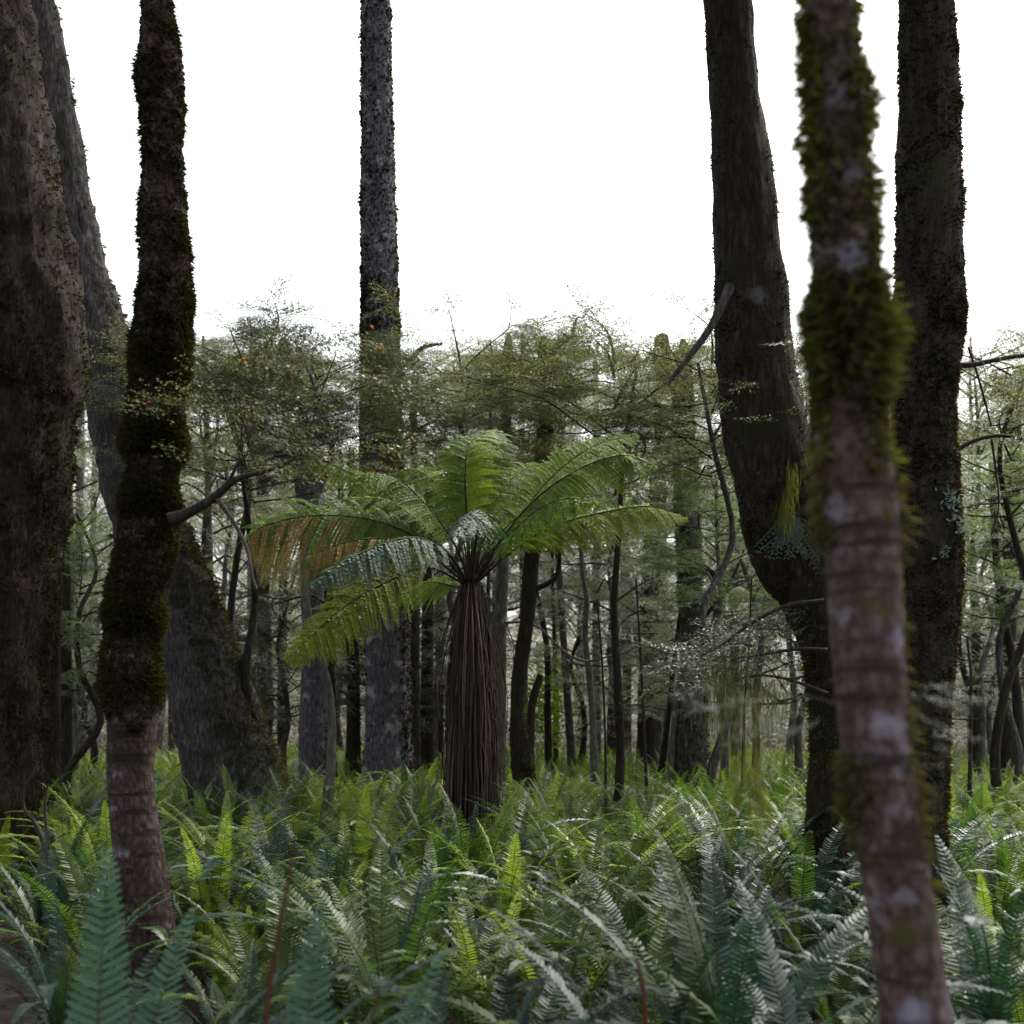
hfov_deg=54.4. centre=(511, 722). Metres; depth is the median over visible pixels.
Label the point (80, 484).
beech tree
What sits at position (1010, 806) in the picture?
crown fern
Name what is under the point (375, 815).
crown fern
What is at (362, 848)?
crown fern
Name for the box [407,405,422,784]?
beech tree
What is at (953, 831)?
crown fern
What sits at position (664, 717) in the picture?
beech tree
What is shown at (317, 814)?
crown fern
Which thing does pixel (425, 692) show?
beech tree
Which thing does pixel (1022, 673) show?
beech tree
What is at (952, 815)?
crown fern
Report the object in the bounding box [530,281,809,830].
beech tree
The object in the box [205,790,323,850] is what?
crown fern
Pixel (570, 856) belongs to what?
crown fern
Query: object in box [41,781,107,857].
crown fern
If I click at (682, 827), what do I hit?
crown fern
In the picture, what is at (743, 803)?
crown fern
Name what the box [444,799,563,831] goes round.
crown fern
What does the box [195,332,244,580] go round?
beech tree
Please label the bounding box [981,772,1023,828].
crown fern
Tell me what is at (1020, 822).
crown fern
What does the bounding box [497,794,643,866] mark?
crown fern
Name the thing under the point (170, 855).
crown fern
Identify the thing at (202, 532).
beech tree
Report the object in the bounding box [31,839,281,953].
crown fern
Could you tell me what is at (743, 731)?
beech tree
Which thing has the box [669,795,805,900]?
crown fern
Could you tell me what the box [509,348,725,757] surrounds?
beech tree
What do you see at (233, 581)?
beech tree
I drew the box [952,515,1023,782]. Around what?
beech tree
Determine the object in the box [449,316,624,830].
beech tree
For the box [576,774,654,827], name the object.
crown fern
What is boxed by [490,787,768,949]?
crown fern
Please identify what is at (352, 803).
crown fern
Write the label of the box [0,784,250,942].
crown fern
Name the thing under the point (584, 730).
beech tree
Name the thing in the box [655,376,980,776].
beech tree
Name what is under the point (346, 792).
crown fern
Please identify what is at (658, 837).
crown fern
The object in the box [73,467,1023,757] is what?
wood
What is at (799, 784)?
crown fern
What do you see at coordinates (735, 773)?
crown fern
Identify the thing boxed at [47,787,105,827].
crown fern
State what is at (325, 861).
crown fern
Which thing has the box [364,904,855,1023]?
crown fern
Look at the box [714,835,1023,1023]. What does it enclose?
crown fern
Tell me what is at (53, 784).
crown fern
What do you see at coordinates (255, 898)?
crown fern
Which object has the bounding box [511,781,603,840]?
crown fern
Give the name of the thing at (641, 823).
crown fern
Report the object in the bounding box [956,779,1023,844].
crown fern
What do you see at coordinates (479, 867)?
crown fern
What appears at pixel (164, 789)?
crown fern
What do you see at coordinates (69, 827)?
crown fern
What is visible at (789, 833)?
crown fern
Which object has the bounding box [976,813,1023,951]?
crown fern
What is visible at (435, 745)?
beech tree
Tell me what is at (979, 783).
crown fern
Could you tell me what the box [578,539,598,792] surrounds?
beech tree
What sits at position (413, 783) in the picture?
crown fern
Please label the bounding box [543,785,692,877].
crown fern
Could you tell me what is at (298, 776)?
crown fern
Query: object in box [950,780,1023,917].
crown fern
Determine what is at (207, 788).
crown fern
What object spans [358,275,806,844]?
beech tree
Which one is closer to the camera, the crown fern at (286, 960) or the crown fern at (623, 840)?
the crown fern at (286, 960)
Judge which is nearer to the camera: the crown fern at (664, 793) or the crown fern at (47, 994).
the crown fern at (47, 994)
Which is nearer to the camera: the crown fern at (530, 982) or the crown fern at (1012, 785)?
the crown fern at (530, 982)
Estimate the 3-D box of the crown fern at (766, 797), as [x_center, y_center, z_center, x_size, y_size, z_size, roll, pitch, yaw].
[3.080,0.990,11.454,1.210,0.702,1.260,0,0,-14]
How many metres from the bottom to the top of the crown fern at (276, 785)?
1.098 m
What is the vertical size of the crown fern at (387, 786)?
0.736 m
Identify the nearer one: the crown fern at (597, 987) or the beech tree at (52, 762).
the crown fern at (597, 987)
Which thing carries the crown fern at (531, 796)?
on the ground
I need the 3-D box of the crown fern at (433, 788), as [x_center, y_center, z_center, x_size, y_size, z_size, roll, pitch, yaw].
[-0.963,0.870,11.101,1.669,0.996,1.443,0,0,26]
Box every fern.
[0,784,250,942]
[0,791,247,936]
[0,813,219,981]
[0,814,60,892]
[0,814,178,928]
[0,823,167,900]
[0,826,110,957]
[0,830,232,997]
[0,887,181,1023]
[1,804,88,889]
[3,807,263,976]
[21,762,68,883]
[23,994,160,1023]
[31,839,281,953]
[38,782,104,858]
[39,776,76,825]
[40,800,205,895]
[41,770,106,860]
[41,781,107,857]
[41,816,108,849]
[47,763,107,875]
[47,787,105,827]
[48,787,213,831]
[48,811,370,985]
[50,772,200,856]
[51,897,344,1023]
[56,776,301,869]
[62,759,77,811]
[65,798,219,848]
[65,849,473,1023]
[66,788,191,819]
[69,813,234,880]
[70,780,103,794]
[75,764,169,806]
[81,839,296,939]
[93,774,313,862]
[96,837,258,923]
[97,789,408,950]
[114,939,335,1023]
[136,853,481,1023]
[154,769,184,797]
[154,781,192,813]
[155,776,250,843]
[155,783,187,821]
[156,778,288,855]
[156,875,320,997]
[157,791,331,904]
[158,781,239,838]
[163,760,309,832]
[163,777,244,843]
[165,805,329,887]
[165,814,510,988]
[166,820,406,933]
[167,821,396,1016]
[170,782,257,851]
[175,764,296,829]
[189,778,403,916]
[192,769,319,870]
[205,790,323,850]
[213,848,483,1023]
[215,870,568,1023]
[218,804,380,900]
[219,815,459,932]
[220,765,327,845]
[231,839,588,1023]
[237,428,687,912]
[240,776,345,871]
[243,790,341,850]
[245,765,343,850]
[248,981,407,1023]
[253,923,687,1023]
[267,832,542,1006]
[273,793,439,881]
[275,767,390,839]
[276,787,484,915]
[283,799,425,877]
[283,905,445,1023]
[285,769,411,839]
[288,764,324,788]
[289,753,355,790]
[290,780,416,860]
[290,798,368,853]
[297,788,446,856]
[299,768,356,806]
[299,773,441,845]
[304,762,407,818]
[308,793,534,928]
[311,844,514,983]
[317,773,599,944]
[322,763,440,833]
[323,780,398,828]
[324,771,513,892]
[329,810,546,951]
[331,803,540,902]
[332,767,428,825]
[334,770,419,830]
[341,765,428,831]
[342,841,700,1023]
[348,760,442,823]
[356,971,450,1023]
[358,882,605,1017]
[359,775,443,834]
[359,789,446,839]
[360,760,442,802]
[362,858,611,1023]
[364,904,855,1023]
[370,765,439,815]
[382,818,631,951]
[391,775,444,813]
[392,786,619,928]
[394,782,444,825]
[403,822,568,900]
[410,799,540,838]
[423,855,811,1023]
[432,848,605,989]
[438,765,647,867]
[439,809,736,989]
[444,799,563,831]
[446,783,604,868]
[459,781,681,930]
[481,777,631,919]
[482,875,716,1018]
[483,797,666,925]
[490,772,598,845]
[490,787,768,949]
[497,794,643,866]
[500,768,586,827]
[500,787,778,940]
[503,778,582,824]
[506,760,584,825]
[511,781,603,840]
[513,765,678,868]
[516,830,1017,1023]
[534,773,612,826]
[536,798,648,859]
[539,796,682,862]
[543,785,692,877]
[544,915,864,1022]
[545,772,596,824]
[548,808,696,882]
[549,876,993,1023]
[559,779,658,812]
[559,823,868,1012]
[563,755,662,804]
[564,797,737,912]
[573,782,629,832]
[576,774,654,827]
[577,772,701,841]
[580,783,678,831]
[584,783,860,945]
[585,771,664,811]
[591,781,790,885]
[600,796,766,877]
[601,789,707,836]
[604,782,703,844]
[606,814,816,941]
[609,762,698,794]
[609,764,802,916]
[611,779,702,830]
[615,807,702,888]
[616,780,689,840]
[620,821,975,987]
[625,804,792,900]
[634,775,714,811]
[637,769,700,808]
[648,766,728,801]
[649,869,874,1013]
[657,777,720,828]
[657,798,756,860]
[658,770,799,839]
[658,778,804,845]
[662,784,739,820]
[663,764,806,883]
[664,791,767,850]
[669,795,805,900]
[679,863,967,1022]
[687,806,804,880]
[689,809,951,927]
[696,761,778,805]
[699,756,779,804]
[714,787,804,892]
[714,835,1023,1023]
[718,901,1023,1023]
[720,814,803,856]
[722,750,807,815]
[728,767,802,814]
[729,786,803,829]
[732,784,800,817]
[738,806,804,874]
[742,778,806,835]
[743,813,1023,904]
[745,768,806,807]
[745,806,997,1016]
[749,898,949,1022]
[751,760,808,814]
[752,750,807,803]
[766,790,804,820]
[779,812,984,970]
[785,775,806,809]
[786,884,1023,1021]
[787,806,1023,895]
[798,919,964,978]
[828,821,1023,968]
[846,943,1015,1023]
[852,861,1023,971]
[941,906,1023,978]
[945,910,1023,1023]
[947,771,1023,861]
[947,794,1014,891]
[948,768,1023,824]
[948,807,1003,860]
[948,813,1023,915]
[949,809,1023,867]
[950,770,1014,810]
[950,776,1023,844]
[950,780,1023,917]
[950,785,1023,837]
[951,774,1023,790]
[952,767,989,791]
[952,776,1023,844]
[953,778,1023,829]
[953,784,1010,813]
[953,793,1023,865]
[953,869,1023,909]
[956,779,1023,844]
[958,883,1023,971]
[964,780,1023,823]
[967,753,1023,825]
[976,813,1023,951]
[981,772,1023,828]
[985,790,1023,814]
[1003,788,1023,821]
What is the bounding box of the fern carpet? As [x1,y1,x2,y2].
[63,736,1023,826]
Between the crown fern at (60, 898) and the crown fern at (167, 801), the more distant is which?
the crown fern at (167, 801)
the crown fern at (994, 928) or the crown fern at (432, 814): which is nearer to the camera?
the crown fern at (994, 928)
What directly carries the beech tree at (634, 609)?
on the ground
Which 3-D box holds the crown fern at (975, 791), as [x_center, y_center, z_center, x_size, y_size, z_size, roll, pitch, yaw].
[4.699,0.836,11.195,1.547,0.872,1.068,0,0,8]
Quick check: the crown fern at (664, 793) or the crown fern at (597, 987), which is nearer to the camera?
the crown fern at (597, 987)
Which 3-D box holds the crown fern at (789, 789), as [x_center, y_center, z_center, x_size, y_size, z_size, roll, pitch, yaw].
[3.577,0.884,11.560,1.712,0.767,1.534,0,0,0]
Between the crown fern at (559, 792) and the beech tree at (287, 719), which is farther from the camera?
the beech tree at (287, 719)
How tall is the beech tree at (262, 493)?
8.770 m
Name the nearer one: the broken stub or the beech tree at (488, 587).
the broken stub
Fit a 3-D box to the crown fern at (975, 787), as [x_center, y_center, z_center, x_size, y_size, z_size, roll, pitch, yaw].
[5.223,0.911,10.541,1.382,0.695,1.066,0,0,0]
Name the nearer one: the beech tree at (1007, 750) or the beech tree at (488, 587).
the beech tree at (488, 587)
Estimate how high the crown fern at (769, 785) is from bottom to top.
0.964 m
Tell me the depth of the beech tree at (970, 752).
10.99 m
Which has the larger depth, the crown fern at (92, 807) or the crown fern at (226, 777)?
the crown fern at (226, 777)
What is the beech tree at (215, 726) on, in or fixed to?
on the ground
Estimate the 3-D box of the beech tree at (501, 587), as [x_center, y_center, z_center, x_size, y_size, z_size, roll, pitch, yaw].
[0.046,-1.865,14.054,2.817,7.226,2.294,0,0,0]
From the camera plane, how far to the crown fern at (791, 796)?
8.90 m
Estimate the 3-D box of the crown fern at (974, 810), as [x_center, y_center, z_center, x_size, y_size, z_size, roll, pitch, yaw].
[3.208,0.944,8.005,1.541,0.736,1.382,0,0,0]
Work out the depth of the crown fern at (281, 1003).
4.15 m
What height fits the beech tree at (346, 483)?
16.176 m
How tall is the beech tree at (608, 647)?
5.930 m
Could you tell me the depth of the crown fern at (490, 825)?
9.02 m
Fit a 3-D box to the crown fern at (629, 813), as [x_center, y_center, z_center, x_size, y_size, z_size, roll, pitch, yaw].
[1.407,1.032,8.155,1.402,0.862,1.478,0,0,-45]
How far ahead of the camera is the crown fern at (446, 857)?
5.76 m
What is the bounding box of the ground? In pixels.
[0,725,1023,1023]
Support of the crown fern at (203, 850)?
on the ground
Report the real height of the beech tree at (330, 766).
5.845 m
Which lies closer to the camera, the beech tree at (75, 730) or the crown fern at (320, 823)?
the crown fern at (320, 823)
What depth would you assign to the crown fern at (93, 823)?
7.50 m
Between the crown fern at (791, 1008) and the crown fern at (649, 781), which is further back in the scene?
the crown fern at (649, 781)
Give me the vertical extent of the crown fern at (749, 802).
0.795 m
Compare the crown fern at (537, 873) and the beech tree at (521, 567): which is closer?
the crown fern at (537, 873)
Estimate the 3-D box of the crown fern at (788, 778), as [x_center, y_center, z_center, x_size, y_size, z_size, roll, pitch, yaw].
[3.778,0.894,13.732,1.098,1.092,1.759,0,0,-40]
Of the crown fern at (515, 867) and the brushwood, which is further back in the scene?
the brushwood
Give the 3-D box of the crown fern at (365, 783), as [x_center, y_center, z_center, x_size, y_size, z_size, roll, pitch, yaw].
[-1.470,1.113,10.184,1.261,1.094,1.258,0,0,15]
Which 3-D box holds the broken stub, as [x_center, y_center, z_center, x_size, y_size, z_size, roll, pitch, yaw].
[0.272,0.521,13.402,0.311,2.359,0.176,0,0,0]
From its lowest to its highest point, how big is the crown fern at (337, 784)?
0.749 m
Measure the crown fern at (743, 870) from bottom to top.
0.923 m
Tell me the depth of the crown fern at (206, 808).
7.94 m
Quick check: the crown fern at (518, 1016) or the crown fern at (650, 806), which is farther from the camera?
the crown fern at (650, 806)
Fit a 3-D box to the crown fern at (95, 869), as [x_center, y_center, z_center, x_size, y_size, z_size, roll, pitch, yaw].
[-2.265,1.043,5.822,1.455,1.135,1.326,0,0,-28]
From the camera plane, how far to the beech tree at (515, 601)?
23.92 m
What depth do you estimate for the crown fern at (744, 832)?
8.38 m
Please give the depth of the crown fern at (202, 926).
5.21 m
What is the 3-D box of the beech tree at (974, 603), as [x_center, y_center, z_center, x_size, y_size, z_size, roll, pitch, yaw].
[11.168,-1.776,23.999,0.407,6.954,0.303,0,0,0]
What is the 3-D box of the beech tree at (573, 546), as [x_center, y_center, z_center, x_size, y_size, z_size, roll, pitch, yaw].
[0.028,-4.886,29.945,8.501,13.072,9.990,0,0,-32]
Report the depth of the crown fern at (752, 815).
7.25 m
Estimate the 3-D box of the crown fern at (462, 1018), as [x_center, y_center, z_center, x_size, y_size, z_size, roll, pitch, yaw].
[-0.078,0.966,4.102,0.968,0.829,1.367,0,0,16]
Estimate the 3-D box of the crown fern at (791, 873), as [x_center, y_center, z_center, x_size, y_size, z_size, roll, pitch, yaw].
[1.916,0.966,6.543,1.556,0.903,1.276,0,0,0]
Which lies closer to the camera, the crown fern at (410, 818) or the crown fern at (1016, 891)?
the crown fern at (1016, 891)
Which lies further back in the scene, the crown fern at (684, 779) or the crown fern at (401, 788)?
the crown fern at (684, 779)
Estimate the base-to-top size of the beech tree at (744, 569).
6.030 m
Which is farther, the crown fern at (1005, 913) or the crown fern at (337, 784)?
the crown fern at (337, 784)
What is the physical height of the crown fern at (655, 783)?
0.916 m
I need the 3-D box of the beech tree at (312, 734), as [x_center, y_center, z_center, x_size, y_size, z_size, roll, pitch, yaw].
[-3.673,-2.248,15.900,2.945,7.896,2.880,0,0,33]
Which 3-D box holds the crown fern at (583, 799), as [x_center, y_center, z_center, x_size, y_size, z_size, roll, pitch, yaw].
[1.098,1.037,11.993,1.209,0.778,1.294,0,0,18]
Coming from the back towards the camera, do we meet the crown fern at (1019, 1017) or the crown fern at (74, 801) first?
the crown fern at (74, 801)
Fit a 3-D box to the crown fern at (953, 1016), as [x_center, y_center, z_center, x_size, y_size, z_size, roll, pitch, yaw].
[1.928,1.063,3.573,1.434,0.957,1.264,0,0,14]
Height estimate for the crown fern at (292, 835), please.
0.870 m
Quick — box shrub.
[508,604,583,775]
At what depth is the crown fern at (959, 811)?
9.02 m
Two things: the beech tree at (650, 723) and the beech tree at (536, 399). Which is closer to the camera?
the beech tree at (536, 399)
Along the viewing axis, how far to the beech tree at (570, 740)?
19.94 m
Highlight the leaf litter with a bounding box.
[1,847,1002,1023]
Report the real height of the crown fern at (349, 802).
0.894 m
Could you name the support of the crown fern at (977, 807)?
on the ground
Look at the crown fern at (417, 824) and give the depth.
6.15 m
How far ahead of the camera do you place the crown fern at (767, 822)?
9.41 m
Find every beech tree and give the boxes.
[0,0,92,910]
[31,0,307,851]
[42,551,63,840]
[60,503,72,822]
[60,505,113,799]
[70,407,217,782]
[73,333,358,590]
[73,405,200,747]
[73,427,202,606]
[73,557,227,785]
[74,422,364,726]
[75,270,455,724]
[75,405,86,765]
[84,424,344,658]
[85,408,245,762]
[89,448,98,763]
[93,0,453,1023]
[185,292,489,857]
[187,319,359,638]
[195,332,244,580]
[195,339,329,689]
[214,339,359,789]
[216,545,365,766]
[222,331,251,624]
[233,451,454,786]
[242,450,445,763]
[256,410,272,738]
[274,0,441,818]
[277,437,288,771]
[294,575,529,739]
[295,279,641,620]
[322,505,340,802]
[324,411,434,668]
[333,315,547,636]
[343,403,548,779]
[347,447,362,784]
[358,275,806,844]
[358,336,649,652]
[401,299,714,776]
[404,329,642,649]
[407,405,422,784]
[420,461,433,781]
[422,329,605,793]
[434,434,443,768]
[443,329,606,718]
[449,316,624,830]
[482,508,742,777]
[486,339,492,605]
[490,379,591,751]
[492,544,677,771]
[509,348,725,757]
[510,393,774,778]
[511,430,781,636]
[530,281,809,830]
[551,549,558,775]
[554,485,576,777]
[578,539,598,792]
[581,582,752,738]
[586,333,714,781]
[592,336,802,814]
[592,361,601,772]
[595,483,808,790]
[596,600,606,814]
[600,463,785,804]
[606,528,620,767]
[619,0,861,973]
[622,549,631,754]
[629,593,638,652]
[631,433,783,677]
[635,578,648,803]
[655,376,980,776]
[656,611,680,786]
[659,520,668,759]
[665,0,979,1023]
[665,668,682,787]
[701,458,806,766]
[728,469,741,766]
[741,578,751,843]
[891,0,1023,978]
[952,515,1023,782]
[952,587,1023,761]
[954,413,1023,700]
[957,314,1023,777]
[957,323,1023,746]
[957,324,1023,846]
[958,383,1023,702]
[960,431,1023,795]
[966,636,972,847]
[967,507,980,706]
[983,448,1021,579]
[988,461,1023,786]
[998,403,1021,779]
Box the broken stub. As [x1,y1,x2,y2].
[526,674,543,763]
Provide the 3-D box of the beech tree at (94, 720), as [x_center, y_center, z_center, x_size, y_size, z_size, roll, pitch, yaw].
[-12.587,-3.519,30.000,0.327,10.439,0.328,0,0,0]
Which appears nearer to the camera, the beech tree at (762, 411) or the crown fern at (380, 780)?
the beech tree at (762, 411)
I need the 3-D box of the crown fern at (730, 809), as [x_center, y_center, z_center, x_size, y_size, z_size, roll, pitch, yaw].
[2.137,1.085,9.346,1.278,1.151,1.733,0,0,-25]
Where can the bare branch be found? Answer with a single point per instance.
(558, 646)
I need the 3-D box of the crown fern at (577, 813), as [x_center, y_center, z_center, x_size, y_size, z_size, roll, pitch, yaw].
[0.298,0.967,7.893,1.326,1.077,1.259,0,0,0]
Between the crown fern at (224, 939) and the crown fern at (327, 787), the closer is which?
the crown fern at (224, 939)
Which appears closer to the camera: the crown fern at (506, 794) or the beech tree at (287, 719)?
the crown fern at (506, 794)
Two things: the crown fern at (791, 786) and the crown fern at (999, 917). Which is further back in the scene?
the crown fern at (791, 786)
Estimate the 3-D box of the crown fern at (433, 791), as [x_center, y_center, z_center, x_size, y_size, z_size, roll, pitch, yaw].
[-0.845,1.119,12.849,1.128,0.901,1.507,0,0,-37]
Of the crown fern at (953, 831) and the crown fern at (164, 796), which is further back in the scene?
the crown fern at (164, 796)
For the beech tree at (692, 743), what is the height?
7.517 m
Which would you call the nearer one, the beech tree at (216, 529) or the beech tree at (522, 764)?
the beech tree at (522, 764)
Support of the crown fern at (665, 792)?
on the ground
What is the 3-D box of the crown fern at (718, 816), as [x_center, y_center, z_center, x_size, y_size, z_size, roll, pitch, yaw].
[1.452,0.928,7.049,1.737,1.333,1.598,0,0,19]
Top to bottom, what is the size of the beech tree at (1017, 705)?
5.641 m
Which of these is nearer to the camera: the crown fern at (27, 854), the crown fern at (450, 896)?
the crown fern at (450, 896)
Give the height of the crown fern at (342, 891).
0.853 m
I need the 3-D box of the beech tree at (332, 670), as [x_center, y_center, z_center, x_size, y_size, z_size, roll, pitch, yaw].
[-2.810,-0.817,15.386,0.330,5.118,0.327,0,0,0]
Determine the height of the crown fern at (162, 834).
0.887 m
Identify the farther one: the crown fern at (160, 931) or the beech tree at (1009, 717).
the beech tree at (1009, 717)
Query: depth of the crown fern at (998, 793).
11.10 m
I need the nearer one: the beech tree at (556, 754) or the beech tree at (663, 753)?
the beech tree at (663, 753)
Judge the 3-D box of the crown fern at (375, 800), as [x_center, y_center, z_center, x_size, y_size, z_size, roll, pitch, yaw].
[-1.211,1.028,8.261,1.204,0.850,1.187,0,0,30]
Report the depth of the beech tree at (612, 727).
31.83 m
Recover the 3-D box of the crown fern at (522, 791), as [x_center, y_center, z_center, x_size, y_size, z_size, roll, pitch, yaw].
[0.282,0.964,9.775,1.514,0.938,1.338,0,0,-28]
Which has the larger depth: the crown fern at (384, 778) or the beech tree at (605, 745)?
the beech tree at (605, 745)
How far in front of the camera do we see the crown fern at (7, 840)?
7.36 m
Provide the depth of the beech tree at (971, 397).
28.44 m
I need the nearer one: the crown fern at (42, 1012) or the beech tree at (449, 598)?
the crown fern at (42, 1012)
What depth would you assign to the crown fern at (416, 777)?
13.21 m
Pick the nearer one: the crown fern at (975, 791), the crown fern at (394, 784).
the crown fern at (975, 791)
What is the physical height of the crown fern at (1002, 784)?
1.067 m
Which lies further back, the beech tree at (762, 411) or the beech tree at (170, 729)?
the beech tree at (170, 729)
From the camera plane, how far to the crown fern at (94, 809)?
8.84 m
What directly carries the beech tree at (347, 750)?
on the ground
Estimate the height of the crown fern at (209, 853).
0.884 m
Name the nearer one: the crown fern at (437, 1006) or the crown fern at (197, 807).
the crown fern at (437, 1006)
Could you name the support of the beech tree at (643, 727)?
on the ground
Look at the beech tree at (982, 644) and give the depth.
35.62 m
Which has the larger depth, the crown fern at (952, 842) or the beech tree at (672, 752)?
the beech tree at (672, 752)
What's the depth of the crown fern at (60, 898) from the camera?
5.24 m
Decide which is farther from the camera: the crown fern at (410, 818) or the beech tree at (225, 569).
the beech tree at (225, 569)
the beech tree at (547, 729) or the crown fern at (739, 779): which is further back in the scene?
the beech tree at (547, 729)
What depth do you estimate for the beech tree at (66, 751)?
13.93 m
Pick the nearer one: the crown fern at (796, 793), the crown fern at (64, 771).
the crown fern at (796, 793)
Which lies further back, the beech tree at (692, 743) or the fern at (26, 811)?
the beech tree at (692, 743)
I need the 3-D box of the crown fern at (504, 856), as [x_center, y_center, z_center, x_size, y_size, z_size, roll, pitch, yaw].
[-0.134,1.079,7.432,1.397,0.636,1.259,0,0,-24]
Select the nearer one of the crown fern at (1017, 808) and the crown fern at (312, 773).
the crown fern at (1017, 808)
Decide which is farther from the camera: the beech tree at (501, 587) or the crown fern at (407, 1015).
the beech tree at (501, 587)
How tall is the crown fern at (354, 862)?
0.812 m
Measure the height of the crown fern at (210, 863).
1.054 m
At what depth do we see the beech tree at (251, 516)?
29.88 m
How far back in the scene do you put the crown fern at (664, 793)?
12.38 m
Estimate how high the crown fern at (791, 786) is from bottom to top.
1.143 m
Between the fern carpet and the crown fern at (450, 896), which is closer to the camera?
the crown fern at (450, 896)
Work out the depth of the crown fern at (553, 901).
5.18 m
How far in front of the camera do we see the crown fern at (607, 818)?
9.35 m
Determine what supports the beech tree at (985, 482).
on the ground
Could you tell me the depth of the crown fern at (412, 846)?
7.11 m
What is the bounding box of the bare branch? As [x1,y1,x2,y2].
[504,620,644,667]
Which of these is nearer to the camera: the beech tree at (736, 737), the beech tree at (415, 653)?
the beech tree at (415, 653)
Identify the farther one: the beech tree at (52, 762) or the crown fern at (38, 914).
the beech tree at (52, 762)
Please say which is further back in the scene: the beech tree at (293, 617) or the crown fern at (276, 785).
the beech tree at (293, 617)
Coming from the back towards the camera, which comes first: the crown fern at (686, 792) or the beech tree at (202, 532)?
the beech tree at (202, 532)
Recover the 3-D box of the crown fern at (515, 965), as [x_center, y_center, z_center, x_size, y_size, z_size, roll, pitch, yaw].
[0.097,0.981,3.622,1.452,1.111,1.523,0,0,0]
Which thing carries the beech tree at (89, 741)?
on the ground
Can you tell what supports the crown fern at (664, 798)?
on the ground
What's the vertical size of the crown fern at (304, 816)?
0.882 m
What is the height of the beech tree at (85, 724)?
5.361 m
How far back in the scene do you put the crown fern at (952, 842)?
6.04 m
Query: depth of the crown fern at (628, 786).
13.24 m
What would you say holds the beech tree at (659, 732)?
on the ground
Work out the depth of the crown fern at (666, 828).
9.46 m
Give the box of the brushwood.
[87,693,994,778]
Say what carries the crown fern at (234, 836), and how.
on the ground
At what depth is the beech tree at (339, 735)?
33.09 m
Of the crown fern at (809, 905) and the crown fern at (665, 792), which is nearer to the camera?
the crown fern at (809, 905)
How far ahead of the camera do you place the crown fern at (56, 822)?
7.10 m
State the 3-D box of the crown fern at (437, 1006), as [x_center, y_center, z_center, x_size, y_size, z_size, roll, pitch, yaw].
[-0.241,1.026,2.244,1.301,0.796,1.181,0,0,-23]
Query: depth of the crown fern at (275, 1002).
2.51 m
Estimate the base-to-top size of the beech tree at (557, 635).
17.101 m
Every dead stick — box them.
[263,845,293,1023]
[635,957,647,1023]
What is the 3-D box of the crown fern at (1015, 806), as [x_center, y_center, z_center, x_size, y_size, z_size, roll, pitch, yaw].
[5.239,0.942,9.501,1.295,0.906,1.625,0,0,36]
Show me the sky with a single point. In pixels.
(539, 143)
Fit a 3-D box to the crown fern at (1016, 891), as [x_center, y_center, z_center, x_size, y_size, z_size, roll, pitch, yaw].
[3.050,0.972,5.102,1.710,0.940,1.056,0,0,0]
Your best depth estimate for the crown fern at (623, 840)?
7.66 m
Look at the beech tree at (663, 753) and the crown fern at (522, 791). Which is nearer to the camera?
the crown fern at (522, 791)
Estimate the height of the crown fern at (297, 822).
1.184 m
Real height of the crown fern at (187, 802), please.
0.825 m
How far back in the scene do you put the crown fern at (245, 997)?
3.55 m
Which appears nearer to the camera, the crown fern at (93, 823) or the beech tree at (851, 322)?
the beech tree at (851, 322)
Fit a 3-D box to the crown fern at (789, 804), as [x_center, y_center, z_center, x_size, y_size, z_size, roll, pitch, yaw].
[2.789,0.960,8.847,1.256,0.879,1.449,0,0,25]
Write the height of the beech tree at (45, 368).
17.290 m
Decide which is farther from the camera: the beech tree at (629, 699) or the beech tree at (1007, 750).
the beech tree at (629, 699)
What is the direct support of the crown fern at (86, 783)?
on the ground
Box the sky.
[55,0,1023,725]
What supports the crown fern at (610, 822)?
on the ground
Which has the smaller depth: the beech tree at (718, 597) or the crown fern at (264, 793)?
the crown fern at (264, 793)
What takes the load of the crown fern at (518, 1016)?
on the ground
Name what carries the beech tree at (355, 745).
on the ground
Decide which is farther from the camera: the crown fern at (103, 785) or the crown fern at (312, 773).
the crown fern at (312, 773)
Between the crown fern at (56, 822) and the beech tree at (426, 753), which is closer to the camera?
the crown fern at (56, 822)
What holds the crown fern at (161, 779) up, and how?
on the ground
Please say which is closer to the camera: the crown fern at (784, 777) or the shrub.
the crown fern at (784, 777)
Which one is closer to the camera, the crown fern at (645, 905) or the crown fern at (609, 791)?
the crown fern at (645, 905)
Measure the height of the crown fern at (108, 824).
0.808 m
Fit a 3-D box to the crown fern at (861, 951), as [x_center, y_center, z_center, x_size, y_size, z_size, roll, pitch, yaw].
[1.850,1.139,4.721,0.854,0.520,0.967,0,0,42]
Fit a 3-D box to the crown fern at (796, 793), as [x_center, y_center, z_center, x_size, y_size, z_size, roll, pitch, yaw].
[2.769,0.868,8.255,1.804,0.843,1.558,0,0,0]
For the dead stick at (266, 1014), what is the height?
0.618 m
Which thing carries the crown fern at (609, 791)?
on the ground
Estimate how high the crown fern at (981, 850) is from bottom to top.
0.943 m
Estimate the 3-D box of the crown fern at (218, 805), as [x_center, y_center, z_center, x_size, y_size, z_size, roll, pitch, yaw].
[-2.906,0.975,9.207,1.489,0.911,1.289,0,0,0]
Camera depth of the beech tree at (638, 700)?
17.91 m
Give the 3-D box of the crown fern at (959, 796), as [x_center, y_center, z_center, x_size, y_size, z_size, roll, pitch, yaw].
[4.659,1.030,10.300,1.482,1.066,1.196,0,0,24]
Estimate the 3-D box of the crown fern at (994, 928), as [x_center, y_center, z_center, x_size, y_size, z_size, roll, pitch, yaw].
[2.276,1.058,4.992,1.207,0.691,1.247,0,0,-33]

